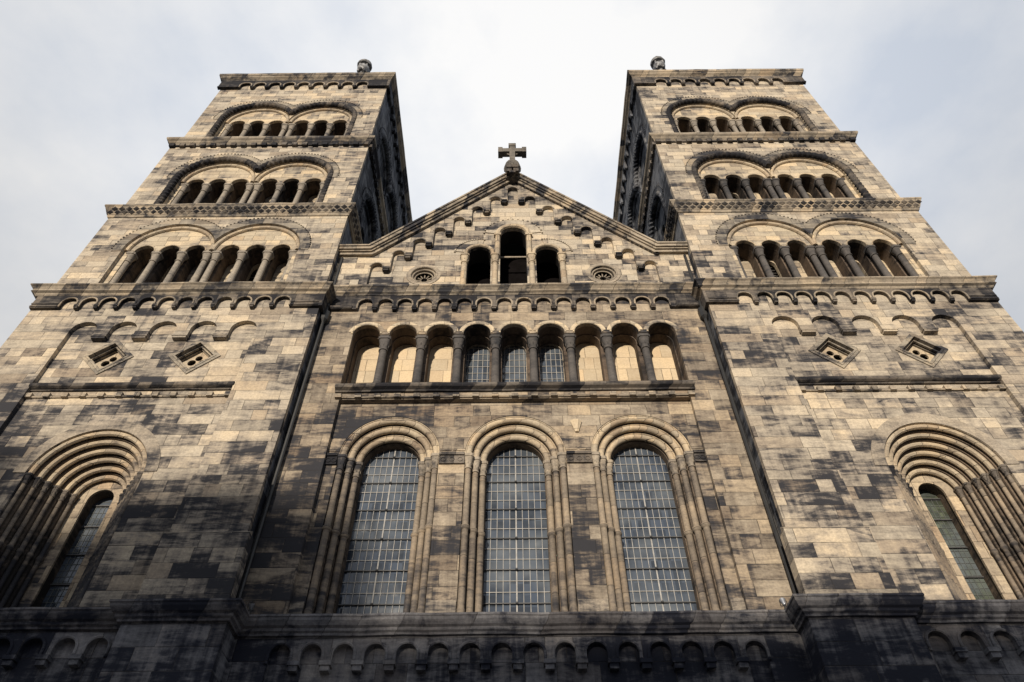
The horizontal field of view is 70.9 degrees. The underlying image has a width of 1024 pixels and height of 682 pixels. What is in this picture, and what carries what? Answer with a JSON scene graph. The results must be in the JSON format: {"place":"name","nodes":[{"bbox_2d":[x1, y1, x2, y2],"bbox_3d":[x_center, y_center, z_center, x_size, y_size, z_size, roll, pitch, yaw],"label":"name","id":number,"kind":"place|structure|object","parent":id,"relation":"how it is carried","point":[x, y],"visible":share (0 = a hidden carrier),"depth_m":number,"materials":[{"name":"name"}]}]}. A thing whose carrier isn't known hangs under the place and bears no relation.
{"place":"outdoors","nodes":[
{"label":"outdoors","id":0,"kind":"place"},
{"bbox_2d":[0,56,1023,681],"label":"cathedral","id":1,"kind":"structure","parent":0,"point":[724,380],"depth_m":18.19,"materials":[{"name":"stone"}]},
{"bbox_2d":[0,420,160,607],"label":"round arched window","id":2,"kind":"structure","parent":1,"relation":"in","point":[57,528],"depth_m":16.72,"materials":[{"name":"stone"}]},
{"bbox_2d":[81,339,133,374],"bbox_3d":[-11.050,0.710,19.914,1.440,1.440,0.813,0,-49,0],"label":"diamond window","id":3,"kind":"structure","parent":1,"relation":"in","point":[114,353],"depth_m":19.85,"materials":[{"name":"stone"}]},
{"bbox_2d":[168,338,220,373],"bbox_3d":[-8.671,0.690,19.911,1.440,1.440,0.813,0,-49,0],"label":"diamond window","id":4,"kind":"structure","parent":1,"relation":"in","point":[199,353],"depth_m":19.85,"materials":[{"name":"stone"}]},
{"bbox_2d":[247,603,254,613],"bbox_3d":[-5.099,5.207,14.032,0.139,0.245,0.139,36,-58,-27],"label":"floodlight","id":5,"kind":"object","parent":1,"relation":"attached to","point":[251,605],"visible":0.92,"depth_m":14.03,"materials":[{"name":"black metal"}]},
{"bbox_2d":[303,408,451,613],"bbox_3d":[-2.996,3.999,16.719,3.053,6.010,0.814,0,-49,0],"label":"nave window","id":6,"kind":"structure","parent":1,"relation":"in","point":[373,556],"depth_m":16.75,"materials":[{"name":"glass"}]},
{"bbox_2d":[406,265,440,283],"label":"round window","id":7,"kind":"structure","parent":1,"relation":"in","point":[415,280],"depth_m":23.22,"materials":[{"name":"stone"}]},
{"bbox_2d":[464,344,489,381],"bbox_3d":[-0.997,0.945,20.707,0.800,2.818,0.115,0,-49,0],"label":"arcade window","id":8,"kind":"structure","parent":1,"relation":"in","point":[477,361],"depth_m":21.06,"materials":[{"name":"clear glass"}]},
{"bbox_2d":[502,344,526,381],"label":"arcade window","id":9,"kind":"structure","parent":1,"relation":"in","point":[514,356],"depth_m":21.05,"materials":[{"name":"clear glass"}]},
{"bbox_2d":[453,407,577,611],"bbox_3d":[0.094,3.972,16.715,3.053,6.010,0.814,0,-49,0],"label":"nave window","id":10,"kind":"structure","parent":1,"relation":"in","point":[516,548],"depth_m":16.76,"materials":[{"name":"glass"}]},
{"bbox_2d":[539,344,564,381],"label":"arcade window","id":11,"kind":"structure","parent":1,"relation":"in","point":[551,362],"depth_m":21.07,"materials":[{"name":"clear glass"}]},
{"bbox_2d":[586,263,620,281],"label":"round window","id":12,"kind":"structure","parent":1,"relation":"in","point":[599,278],"depth_m":23.21,"materials":[{"name":"stone"}]},
{"bbox_2d":[579,406,730,610],"bbox_3d":[3.184,3.945,16.711,3.053,6.010,0.814,0,-49,0],"label":"nave window","id":13,"kind":"structure","parent":1,"relation":"in","point":[659,552],"depth_m":16.74,"materials":[{"name":"glass"}]},
{"bbox_2d":[779,597,787,609],"bbox_3d":[5.299,5.141,14.037,0.139,0.241,0.134,33,-57,-26],"label":"floodlight","id":14,"kind":"object","parent":1,"relation":"attached to","point":[782,601],"visible":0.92,"depth_m":14.03,"materials":[{"name":"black metal"}]},
{"bbox_2d":[808,333,860,368],"bbox_3d":[8.809,0.539,19.887,1.440,1.440,0.813,0,-49,0],"label":"diamond window","id":15,"kind":"structure","parent":1,"relation":"in","point":[832,349],"depth_m":19.83,"materials":[{"name":"stone"}]},
{"bbox_2d":[896,332,947,367],"bbox_3d":[11.189,0.519,19.884,1.440,1.440,0.813,0,-49,0],"label":"diamond window","id":16,"kind":"structure","parent":1,"relation":"in","point":[923,350],"depth_m":19.82,"materials":[{"name":"stone"}]},
{"bbox_2d":[871,413,1023,599],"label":"round arched window","id":17,"kind":"structure","parent":1,"relation":"in","point":[966,503],"depth_m":16.76,"materials":[{"name":"stone"}]},
{"bbox_2d":[0,0,1023,346],"label":"sky","id":18,"kind":"structure","parent":0,"point":[93,93],"materials":[{"name":"white"}]}
]}

